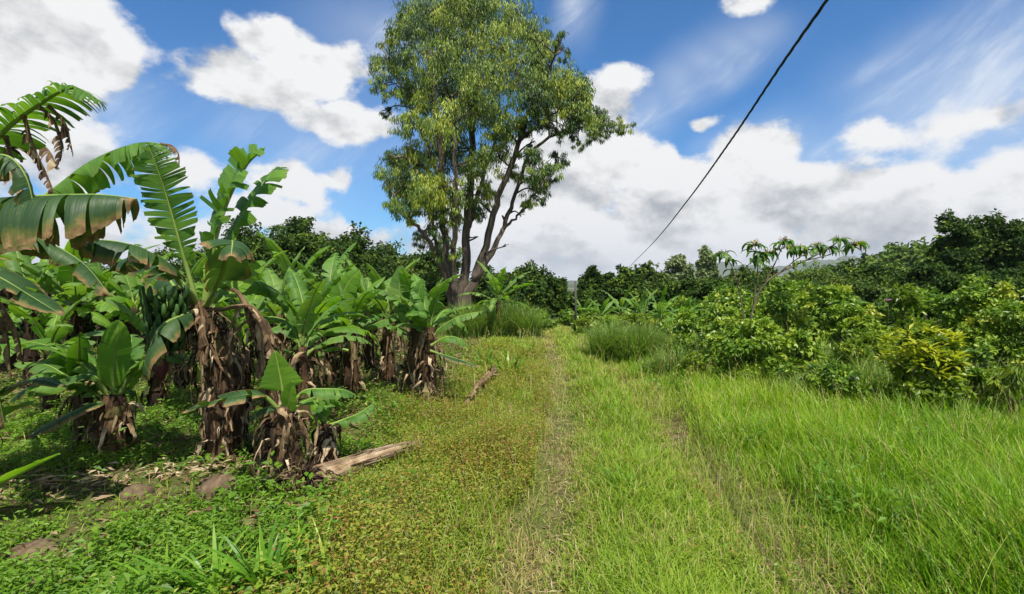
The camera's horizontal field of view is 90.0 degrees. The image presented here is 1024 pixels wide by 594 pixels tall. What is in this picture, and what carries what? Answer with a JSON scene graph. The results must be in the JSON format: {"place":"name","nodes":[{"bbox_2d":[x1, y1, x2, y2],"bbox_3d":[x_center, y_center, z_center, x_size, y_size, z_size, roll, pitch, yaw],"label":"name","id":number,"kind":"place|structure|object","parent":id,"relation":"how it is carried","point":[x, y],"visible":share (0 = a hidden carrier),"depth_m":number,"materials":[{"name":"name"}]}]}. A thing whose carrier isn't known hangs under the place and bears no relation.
{"place":"outdoors","nodes":[
{"label":"outdoors","id":0,"kind":"place"},
{"bbox_2d":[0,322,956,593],"bbox_3d":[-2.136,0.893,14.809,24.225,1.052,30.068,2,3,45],"label":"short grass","id":1,"kind":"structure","parent":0,"point":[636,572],"depth_m":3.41,"materials":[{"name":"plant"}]},
{"bbox_2d":[0,258,988,593],"bbox_3d":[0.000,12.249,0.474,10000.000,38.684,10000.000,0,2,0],"label":"ground","id":2,"kind":"structure","parent":0,"point":[84,500],"depth_m":3.85,"materials":[{"name":"soil"}]},
{"bbox_2d":[0,238,47,370],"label":"banana plant","id":3,"kind":"object","parent":2,"relation":"on","point":[8,295],"visible":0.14,"depth_m":8.56,"materials":[{"name":"green plant"}]},
{"bbox_2d":[5,538,59,560],"bbox_3d":[-2.835,1.510,3.038,0.238,0.102,0.231,2,3,40],"label":"rock","id":4,"kind":"object","parent":2,"relation":"on","point":[30,545],"visible":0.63,"depth_m":3.01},
{"bbox_2d":[0,377,67,484],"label":"banana sucker","id":5,"kind":"object","parent":2,"relation":"on","point":[7,410],"visible":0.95,"depth_m":3.64,"materials":[{"name":"green plant"}]},
{"bbox_2d":[0,291,93,413],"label":"banana plant","id":6,"kind":"object","parent":2,"relation":"on","point":[59,330],"visible":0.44,"depth_m":6.09,"materials":[{"name":"green plant"}]},
{"bbox_2d":[0,251,117,388],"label":"banana plant","id":7,"kind":"object","parent":2,"relation":"on","point":[28,354],"visible":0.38,"depth_m":7.43,"materials":[{"name":"green plant"}]},
{"bbox_2d":[0,241,152,345],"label":"banana plant","id":8,"kind":"object","parent":2,"relation":"on","point":[75,289],"visible":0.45,"depth_m":7.66,"materials":[{"name":"green plant"}]},
{"bbox_2d":[26,332,142,453],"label":"banana plant","id":9,"kind":"object","parent":2,"relation":"on","point":[79,348],"visible":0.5,"depth_m":4.69,"materials":[{"name":"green plant"}]},
{"bbox_2d":[0,80,179,483],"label":"banana plant","id":10,"kind":"object","parent":2,"relation":"on","point":[27,219],"visible":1,"depth_m":3.55,"materials":[{"name":"green plant"}]},
{"bbox_2d":[4,320,192,461],"bbox_3d":[-3.793,0.875,4.569,1.940,1.340,0.900,1,2,27],"label":"banana plant","id":11,"kind":"object","parent":2,"relation":"on","point":[110,365],"visible":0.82,"depth_m":4.57,"materials":[{"name":"green plant"}]},
{"bbox_2d":[32,245,170,355],"bbox_3d":[-7.737,0.102,9.459,2.170,2.464,1.984,0,2,0],"label":"banana plant","id":12,"kind":"object","parent":2,"relation":"on","point":[97,265],"visible":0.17,"depth_m":9.43,"materials":[{"name":"green plant"}]},
{"bbox_2d":[57,281,159,346],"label":"banana plant","id":13,"kind":"object","parent":2,"relation":"on","point":[87,327],"visible":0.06,"depth_m":11.88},
{"bbox_2d":[61,252,171,377],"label":"banana plant","id":14,"kind":"object","parent":2,"relation":"on","point":[131,282],"visible":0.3,"depth_m":7.88,"materials":[{"name":"green plant"}]},
{"bbox_2d":[84,281,203,408],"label":"banana plant","id":15,"kind":"object","parent":2,"relation":"on","point":[156,391],"visible":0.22,"depth_m":6.18,"materials":[{"name":"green plant"}]},
{"bbox_2d":[98,539,243,593],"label":"grass tuft","id":16,"kind":"object","parent":2,"relation":"on","point":[152,562],"visible":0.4,"depth_m":2.63,"materials":[{"name":"plant"}]},
{"bbox_2d":[123,255,235,388],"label":"banana plant","id":17,"kind":"object","parent":2,"relation":"on","point":[181,382],"visible":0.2,"depth_m":7.33,"materials":[{"name":"green plant"}]},
{"bbox_2d":[78,144,288,467],"bbox_3d":[-2.883,0.051,4.762,1.608,2.896,3.516,-2,3,-35],"label":"banana plant","id":18,"kind":"object","parent":2,"relation":"on","point":[227,428],"visible":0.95,"depth_m":4.30,"materials":[{"name":"green plant"}]},
{"bbox_2d":[138,522,259,593],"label":"grass tuft","id":19,"kind":"object","parent":2,"relation":"on","point":[215,573],"visible":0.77,"depth_m":2.62,"materials":[{"name":"plant"}]},
{"bbox_2d":[196,471,239,500],"bbox_3d":[-2.179,1.445,3.796,0.272,0.276,0.258,-2,3,-34],"label":"rock","id":20,"kind":"object","parent":2,"relation":"on","point":[208,485],"visible":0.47,"depth_m":3.73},
{"bbox_2d":[0,324,486,593],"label":"leaf litter","id":21,"kind":"object","parent":2,"relation":"on","point":[45,480],"visible":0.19,"depth_m":4.10,"materials":[{"name":"plant"}]},
{"bbox_2d":[193,248,295,375],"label":"banana plant","id":22,"kind":"object","parent":2,"relation":"on","point":[270,262],"visible":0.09,"depth_m":8.42,"materials":[{"name":"green plant"}]},
{"bbox_2d":[213,284,294,410],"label":"banana plant","id":23,"kind":"object","parent":2,"relation":"on","point":[260,298],"visible":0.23,"depth_m":6.10,"materials":[{"name":"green plant"}]},
{"bbox_2d":[227,288,284,466],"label":"dead banana plant","id":24,"kind":"object","parent":2,"relation":"on","point":[260,354],"visible":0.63,"depth_m":4.31,"materials":[{"name":"brown plant"}]},
{"bbox_2d":[0,326,518,593],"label":"ground cover","id":25,"kind":"object","parent":2,"relation":"on","point":[175,540],"visible":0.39,"depth_m":3.18,"materials":[{"name":"green plant"}]},
{"bbox_2d":[204,218,315,273],"bbox_3d":[-16.049,-1.754,33.035,6.721,6.935,6.502,-1,2,-21],"label":"broadleaf tree","id":26,"kind":"object","parent":2,"relation":"on","point":[255,244],"visible":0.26,"depth_m":32.04,"materials":[{"name":"green plant"}]},
{"bbox_2d":[191,509,333,591],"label":"grass tuft","id":27,"kind":"object","parent":2,"relation":"on","point":[246,577],"visible":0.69,"depth_m":2.61,"materials":[{"name":"plant"}]},
{"bbox_2d":[182,350,356,492],"bbox_3d":[-1.824,0.980,3.930,1.185,1.155,0.543,-1,3,-29],"label":"banana plant","id":28,"kind":"object","parent":2,"relation":"on","point":[284,437],"visible":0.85,"depth_m":3.87,"materials":[{"name":"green plant"}]},
{"bbox_2d":[218,246,331,364],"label":"banana plant","id":29,"kind":"object","parent":2,"relation":"on","point":[271,278],"visible":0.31,"depth_m":6.99,"materials":[{"name":"green plant"}]},
{"bbox_2d":[256,231,330,360],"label":"banana plant","id":30,"kind":"object","parent":2,"relation":"on","point":[283,261],"visible":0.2,"depth_m":9.11,"materials":[{"name":"green plant"}]},
{"bbox_2d":[245,512,347,593],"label":"grass tuft","id":31,"kind":"object","parent":2,"relation":"on","point":[277,565],"visible":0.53,"depth_m":2.54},
{"bbox_2d":[271,216,333,273],"bbox_3d":[-14.346,-1.925,35.817,7.429,7.640,6.301,0,2,0],"label":"broadleaf tree","id":32,"kind":"object","parent":2,"relation":"on","point":[313,240],"visible":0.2,"depth_m":34.39,"materials":[{"name":"green plant"}]},
{"bbox_2d":[246,264,379,402],"bbox_3d":[-2.328,0.549,5.933,1.332,1.868,1.179,1,2,13],"label":"banana plant","id":33,"kind":"object","parent":2,"relation":"on","point":[299,289],"visible":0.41,"depth_m":5.90,"materials":[{"name":"green plant"}]},
{"bbox_2d":[256,279,371,438],"bbox_3d":[-2.048,0.652,5.223,0.885,1.673,0.902,2,3,36],"label":"banana plant","id":34,"kind":"object","parent":2,"relation":"on","point":[302,362],"visible":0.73,"depth_m":5.08,"materials":[{"name":"green plant"}]},
{"bbox_2d":[280,242,381,382],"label":"banana plant","id":35,"kind":"object","parent":2,"relation":"on","point":[330,265],"visible":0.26,"depth_m":7.80,"materials":[{"name":"green plant"}]},
{"bbox_2d":[247,439,422,503],"bbox_3d":[-1.381,1.321,4.323,0.631,0.310,1.773,1,2,26],"label":"fallen log","id":36,"kind":"object","parent":2,"relation":"on","point":[368,456],"visible":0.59,"depth_m":4.02,"materials":[{"name":"wood"}]},
{"bbox_2d":[302,393,375,463],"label":"banana plant","id":37,"kind":"object","parent":2,"relation":"on","point":[326,442],"visible":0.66,"depth_m":4.29,"materials":[{"name":"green plant"}]},
{"bbox_2d":[291,265,408,395],"bbox_3d":[-2.192,0.497,7.018,1.588,1.894,1.500,2,3,36],"label":"banana plant","id":38,"kind":"object","parent":2,"relation":"on","point":[345,287],"visible":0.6,"depth_m":6.98,"materials":[{"name":"green plant"}]},
{"bbox_2d":[148,335,556,593],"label":"weeds","id":39,"kind":"object","parent":2,"relation":"on","point":[392,544],"visible":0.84,"depth_m":3.50,"materials":[{"name":"green plant"}]},
{"bbox_2d":[311,220,393,276],"bbox_3d":[-10.935,-1.603,33.807,5.880,6.730,5.144,-2,3,-40],"label":"broadleaf tree","id":40,"kind":"object","parent":2,"relation":"on","point":[358,253],"visible":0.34,"depth_m":32.95,"materials":[{"name":"green plant"}]},
{"bbox_2d":[347,260,405,369],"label":"banana plant","id":41,"kind":"object","parent":2,"relation":"on","point":[361,288],"visible":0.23,"depth_m":8.63,"materials":[{"name":"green plant"}]},
{"bbox_2d":[357,258,429,382],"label":"banana plant","id":42,"kind":"object","parent":2,"relation":"on","point":[388,369],"visible":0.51,"depth_m":7.75,"materials":[{"name":"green plant"}]},
{"bbox_2d":[375,239,432,278],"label":"broadleaf tree","id":43,"kind":"object","parent":2,"relation":"on","point":[391,257],"visible":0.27,"depth_m":37.58,"materials":[{"name":"green plant"}]},
{"bbox_2d":[374,266,467,394],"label":"banana plant","id":44,"kind":"object","parent":2,"relation":"on","point":[401,280],"visible":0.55,"depth_m":6.83,"materials":[{"name":"green plant"}]},
{"bbox_2d":[407,245,461,281],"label":"broadleaf tree","id":45,"kind":"object","parent":2,"relation":"on","point":[433,267],"visible":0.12,"depth_m":38.91,"materials":[{"name":"green plant"}]},
{"bbox_2d":[389,274,483,403],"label":"banana plant","id":46,"kind":"object","parent":2,"relation":"on","point":[427,341],"visible":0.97,"depth_m":6.35,"materials":[{"name":"green plant"}]},
{"bbox_2d":[468,265,520,308],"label":"broadleaf tree","id":47,"kind":"object","parent":2,"relation":"on","point":[481,287],"visible":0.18,"depth_m":37.22,"materials":[{"name":"green plant"}]},
{"bbox_2d":[456,261,535,329],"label":"banana plant","id":48,"kind":"object","parent":2,"relation":"on","point":[495,287],"visible":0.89,"depth_m":13.73,"materials":[{"name":"green plant"}]},
{"bbox_2d":[436,294,556,338],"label":"grass clump","id":49,"kind":"object","parent":2,"relation":"on","point":[512,317],"visible":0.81,"depth_m":13.62,"materials":[{"name":"plant"}]},
{"bbox_2d":[367,0,636,315],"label":"eucalyptus tree","id":50,"kind":"object","parent":2,"relation":"on","point":[571,96],"visible":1,"depth_m":20.44,"materials":[{"name":"green plant"}]},
{"bbox_2d":[481,278,545,310],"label":"broadleaf tree","id":51,"kind":"object","parent":2,"relation":"on","point":[530,293],"visible":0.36,"depth_m":33.19,"materials":[{"name":"green plant"}]},
{"bbox_2d":[507,260,560,311],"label":"broadleaf tree","id":52,"kind":"object","parent":2,"relation":"on","point":[544,281],"visible":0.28,"depth_m":41.16,"materials":[{"name":"green plant"}]},
{"bbox_2d":[566,288,603,313],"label":"broadleaf tree","id":53,"kind":"object","parent":2,"relation":"on","point":[583,296],"visible":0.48,"depth_m":29.63,"materials":[{"name":"green plant"}]},
{"bbox_2d":[570,311,602,334],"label":"leafy shrub","id":54,"kind":"object","parent":2,"relation":"on","point":[588,317],"visible":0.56,"depth_m":14.38,"materials":[{"name":"green plant"}]},
{"bbox_2d":[577,265,610,313],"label":"broadleaf tree","id":55,"kind":"object","parent":2,"relation":"on","point":[592,278],"visible":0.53,"depth_m":45.34,"materials":[{"name":"green plant"}]},
{"bbox_2d":[601,264,647,315],"bbox_3d":[7.710,-0.294,34.960,3.292,4.103,3.032,0,2,0],"label":"broadleaf tree","id":56,"kind":"object","parent":2,"relation":"on","point":[622,282],"visible":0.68,"depth_m":34.44,"materials":[{"name":"green plant"}]},
{"bbox_2d":[574,314,677,364],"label":"grass clump","id":57,"kind":"object","parent":2,"relation":"on","point":[610,339],"visible":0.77,"depth_m":9.88,"materials":[{"name":"plant"}]},
{"bbox_2d":[614,312,657,329],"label":"leafy shrub","id":58,"kind":"object","parent":2,"relation":"on","point":[633,316],"visible":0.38,"depth_m":12.31,"materials":[{"name":"green plant"}]},
{"bbox_2d":[250,323,1023,593],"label":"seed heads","id":59,"kind":"object","parent":2,"relation":"on","point":[994,414],"visible":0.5,"depth_m":4.31,"materials":[{"name":"plant"}]},
{"bbox_2d":[611,289,672,322],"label":"banana plant","id":60,"kind":"object","parent":2,"relation":"on","point":[644,302],"visible":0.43,"depth_m":15.51,"materials":[{"name":"green plant"}]},
{"bbox_2d":[632,260,673,288],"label":"broadleaf tree","id":61,"kind":"object","parent":2,"relation":"on","point":[651,276],"visible":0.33,"depth_m":39.26,"materials":[{"name":"green plant"}]},
{"bbox_2d":[628,278,682,312],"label":"broadleaf tree","id":62,"kind":"object","parent":2,"relation":"on","point":[660,287],"visible":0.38,"depth_m":29.40,"materials":[{"name":"green plant"}]},
{"bbox_2d":[640,285,687,324],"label":"banana plant","id":63,"kind":"object","parent":2,"relation":"on","point":[660,311],"visible":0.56,"depth_m":14.46,"materials":[{"name":"green plant"}]},
{"bbox_2d":[628,331,702,376],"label":"grass clump","id":64,"kind":"object","parent":2,"relation":"on","point":[656,359],"visible":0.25,"depth_m":8.65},
{"bbox_2d":[467,337,880,593],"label":"rut litter","id":65,"kind":"object","parent":2,"relation":"on","point":[628,521],"visible":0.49,"depth_m":3.32,"materials":[{"name":"plant"}]},
{"bbox_2d":[663,253,699,281],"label":"tree","id":66,"kind":"object","parent":2,"relation":"on","point":[675,264],"visible":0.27,"depth_m":47.20,"materials":[{"name":"green plant"}]},
{"bbox_2d":[647,330,733,375],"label":"grass clump","id":67,"kind":"object","parent":2,"relation":"on","point":[676,357],"visible":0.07,"depth_m":8.28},
{"bbox_2d":[675,349,720,380],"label":"leafy shrub","id":68,"kind":"object","parent":2,"relation":"on","point":[686,364],"visible":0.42,"depth_m":7.57,"materials":[{"name":"green plant"}]},
{"bbox_2d":[667,301,747,355],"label":"leafy shrub","id":69,"kind":"object","parent":2,"relation":"on","point":[688,322],"visible":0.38,"depth_m":9.15,"materials":[{"name":"green plant"}]},
{"bbox_2d":[671,274,743,302],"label":"broadleaf tree","id":70,"kind":"object","parent":2,"relation":"on","point":[699,289],"visible":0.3,"depth_m":27.20,"materials":[{"name":"green plant"}]},
{"bbox_2d":[695,245,720,279],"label":"eucalyptus tree","id":71,"kind":"object","parent":2,"relation":"on","point":[705,267],"visible":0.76,"depth_m":49.30,"materials":[{"name":"green plant"}]},
{"bbox_2d":[687,281,759,316],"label":"leafy shrub","id":72,"kind":"object","parent":2,"relation":"on","point":[724,294],"visible":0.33,"depth_m":14.62,"materials":[{"name":"green plant"}]},
{"bbox_2d":[724,352,769,383],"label":"leafy shrub","id":73,"kind":"object","parent":2,"relation":"on","point":[753,371],"visible":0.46,"depth_m":7.12,"materials":[{"name":"green plant"}]},
{"bbox_2d":[699,311,795,380],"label":"leafy shrub","id":74,"kind":"object","parent":2,"relation":"on","point":[761,335],"visible":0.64,"depth_m":7.27,"materials":[{"name":"green plant"}]},
{"bbox_2d":[725,264,793,285],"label":"broadleaf tree","id":75,"kind":"object","parent":2,"relation":"on","point":[763,274],"visible":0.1,"depth_m":33.36,"materials":[{"name":"green plant"}]},
{"bbox_2d":[726,291,828,352],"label":"leafy shrub","id":76,"kind":"object","parent":2,"relation":"on","point":[784,312],"visible":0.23,"depth_m":8.15,"materials":[{"name":"green plant"}]},
{"bbox_2d":[557,363,1000,593],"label":"ridge weeds","id":77,"kind":"object","parent":2,"relation":"on","point":[708,492],"visible":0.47,"depth_m":3.42,"materials":[{"name":"green plant"}]},
{"bbox_2d":[747,277,829,324],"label":"leafy shrub","id":78,"kind":"object","parent":2,"relation":"on","point":[781,285],"visible":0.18,"depth_m":13.81,"materials":[{"name":"green plant"}]},
{"bbox_2d":[711,235,870,338],"bbox_3d":[4.118,-0.092,7.626,2.256,1.665,0.575,0,2,0],"label":"tall shrub","id":79,"kind":"object","parent":2,"relation":"on","point":[759,259],"visible":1,"depth_m":7.57,"materials":[{"name":"green plant"}]},
{"bbox_2d":[607,235,978,315],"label":"distant woodland","id":80,"kind":"object","parent":2,"relation":"on","point":[902,256],"visible":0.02,"depth_m":117.06,"materials":[{"name":"plant"}]},
{"bbox_2d":[761,326,829,382],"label":"leafy shrub","id":81,"kind":"object","parent":2,"relation":"on","point":[799,341],"visible":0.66,"depth_m":6.82,"materials":[{"name":"green plant"}]},
{"bbox_2d":[619,336,1023,551],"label":"broad leaved weeds","id":82,"kind":"object","parent":2,"relation":"on","point":[858,495],"visible":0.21,"depth_m":3.42,"materials":[{"name":"green plant"}]},
{"bbox_2d":[776,283,868,340],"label":"leafy shrub","id":83,"kind":"object","parent":2,"relation":"on","point":[828,296],"visible":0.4,"depth_m":9.33,"materials":[{"name":"green plant"}]},
{"bbox_2d":[795,358,878,410],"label":"leafy shrub","id":84,"kind":"object","parent":2,"relation":"on","point":[827,372],"visible":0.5,"depth_m":5.72,"materials":[{"name":"green plant"}]},
{"bbox_2d":[794,270,892,315],"bbox_3d":[15.420,0.052,23.871,4.252,2.683,3.949,0,2,0],"label":"broadleaf tree","id":85,"kind":"object","parent":2,"relation":"on","point":[870,293],"visible":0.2,"depth_m":23.23,"materials":[{"name":"green plant"}]},
{"bbox_2d":[815,297,897,353],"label":"leafy shrub","id":86,"kind":"object","parent":2,"relation":"on","point":[841,316],"visible":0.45,"depth_m":8.32,"materials":[{"name":"green plant"}]},
{"bbox_2d":[828,328,898,373],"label":"leafy shrub","id":87,"kind":"object","parent":2,"relation":"on","point":[848,348],"visible":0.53,"depth_m":6.99,"materials":[{"name":"green plant"}]},
{"bbox_2d":[729,347,1002,397],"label":"grass clump","id":88,"kind":"object","parent":2,"relation":"on","point":[864,377],"visible":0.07,"depth_m":6.29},
{"bbox_2d":[834,258,910,314],"bbox_3d":[28.144,-0.442,40.019,7.507,5.391,5.559,0,2,0],"label":"broadleaf tree","id":89,"kind":"object","parent":2,"relation":"on","point":[883,275],"visible":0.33,"depth_m":39.25,"materials":[{"name":"green plant"}]},
{"bbox_2d":[762,332,996,378],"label":"grass clump","id":90,"kind":"object","parent":2,"relation":"on","point":[828,353],"visible":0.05,"depth_m":6.90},
{"bbox_2d":[757,343,1023,410],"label":"grass clump","id":91,"kind":"object","parent":2,"relation":"on","point":[826,389],"visible":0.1,"depth_m":5.99,"materials":[{"name":"plant"}]},
{"bbox_2d":[861,282,930,348],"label":"leafy shrub","id":92,"kind":"object","parent":2,"relation":"on","point":[907,297],"visible":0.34,"depth_m":8.80,"materials":[{"name":"green plant"}]},
{"bbox_2d":[873,285,977,327],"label":"leafy shrub","id":93,"kind":"object","parent":2,"relation":"on","point":[922,313],"visible":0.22,"depth_m":12.86,"materials":[{"name":"green plant"}]},
{"bbox_2d":[874,323,977,414],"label":"leafy shrub","id":94,"kind":"object","parent":2,"relation":"on","point":[944,366],"visible":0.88,"depth_m":5.16,"materials":[{"name":"green plant"}]},
{"bbox_2d":[901,261,956,317],"bbox_3d":[21.408,-0.187,25.945,2.526,3.304,2.584,1,2,17],"label":"broadleaf tree","id":95,"kind":"object","parent":2,"relation":"on","point":[921,274],"visible":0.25,"depth_m":25.72,"materials":[{"name":"green plant"}]},
{"bbox_2d":[919,208,991,275],"bbox_3d":[28.366,-2.046,32.959,3.720,7.533,3.353,0,2,0],"label":"broadleaf tree","id":96,"kind":"object","parent":2,"relation":"on","point":[959,245],"visible":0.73,"depth_m":32.49,"materials":[{"name":"green plant"}]},
{"bbox_2d":[925,263,1023,317],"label":"broadleaf tree","id":97,"kind":"object","parent":2,"relation":"on","point":[948,283],"visible":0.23,"depth_m":21.77,"materials":[{"name":"green plant"}]},
{"bbox_2d":[928,274,1023,371],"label":"leafy shrub","id":98,"kind":"object","parent":2,"relation":"on","point":[956,313],"visible":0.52,"depth_m":7.29,"materials":[{"name":"green plant"}]},
{"bbox_2d":[961,340,1000,409],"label":"leafy shrub","id":99,"kind":"object","parent":2,"relation":"on","point":[979,354],"visible":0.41,"depth_m":5.59,"materials":[{"name":"green plant"}]},
{"bbox_2d":[965,208,1023,276],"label":"broadleaf tree","id":100,"kind":"object","parent":2,"relation":"on","point":[990,228],"visible":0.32,"depth_m":33.20,"materials":[{"name":"green plant"}]},
{"bbox_2d":[978,218,1023,274],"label":"broadleaf tree","id":101,"kind":"object","parent":2,"relation":"on","point":[1013,231],"visible":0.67,"depth_m":32.37,"materials":[{"name":"green plant"}]},
{"bbox_2d":[979,365,1023,426],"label":"leafy shrub","id":102,"kind":"object","parent":2,"relation":"on","point":[1005,375],"visible":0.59,"depth_m":5.22,"materials":[{"name":"green plant"}]},
{"bbox_2d":[989,296,1023,372],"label":"leafy shrub","id":103,"kind":"object","parent":2,"relation":"on","point":[1015,311],"visible":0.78,"depth_m":6.83,"materials":[{"name":"green plant"}]},
{"bbox_2d":[0,0,1023,279],"label":"sky","id":104,"kind":"structure","parent":0,"point":[886,117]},
{"bbox_2d":[324,329,1023,593],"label":"seeding grass","id":105,"kind":"structure","parent":0,"point":[706,478],"depth_m":3.53,"materials":[{"name":"plant"}]},
{"bbox_2d":[628,0,828,267],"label":"power cable","id":106,"kind":"object","parent":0,"point":[788,55],"visible":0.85,"depth_m":6.33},
{"bbox_2d":[614,256,880,280],"bbox_3d":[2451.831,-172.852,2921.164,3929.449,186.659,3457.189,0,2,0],"label":"hills","id":107,"kind":"structure","parent":0,"point":[721,267],"depth_m":3412.11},
{"bbox_2d":[597,312,1023,593],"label":"tall grass","id":108,"kind":"structure","parent":0,"point":[971,496],"depth_m":3.81,"materials":[{"name":"plant"}]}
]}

